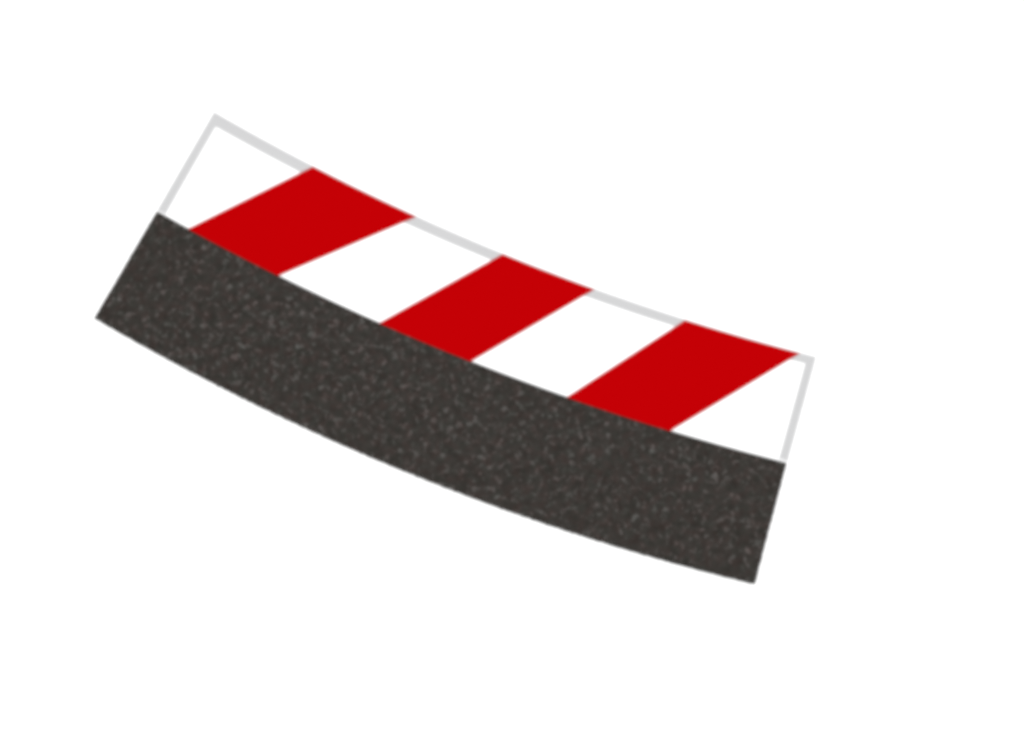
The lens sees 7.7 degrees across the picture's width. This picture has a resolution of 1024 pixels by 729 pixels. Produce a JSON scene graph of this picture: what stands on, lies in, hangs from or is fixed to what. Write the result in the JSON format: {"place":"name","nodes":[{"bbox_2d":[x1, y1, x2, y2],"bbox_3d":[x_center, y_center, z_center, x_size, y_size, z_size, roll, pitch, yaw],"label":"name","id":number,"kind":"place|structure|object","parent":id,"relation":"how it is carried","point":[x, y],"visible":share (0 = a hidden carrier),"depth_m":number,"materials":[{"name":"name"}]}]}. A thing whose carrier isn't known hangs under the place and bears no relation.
{"place":"outdoors","nodes":[
{"label":"outdoors","id":0,"kind":"place"},
{"bbox_2d":[0,0,1023,728],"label":"ground","id":1,"kind":"structure","parent":0,"point":[834,188],"depth_m":3.20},
{"bbox_2d":[94,112,815,583],"bbox_3d":[-0.020,-0.004,3.202,0.301,0.005,0.110,22,90,0],"label":"track border","id":2,"kind":"object","parent":1,"relation":"on","point":[604,452],"visible":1,"depth_m":3.20,"materials":[{"name":"asphalt"}]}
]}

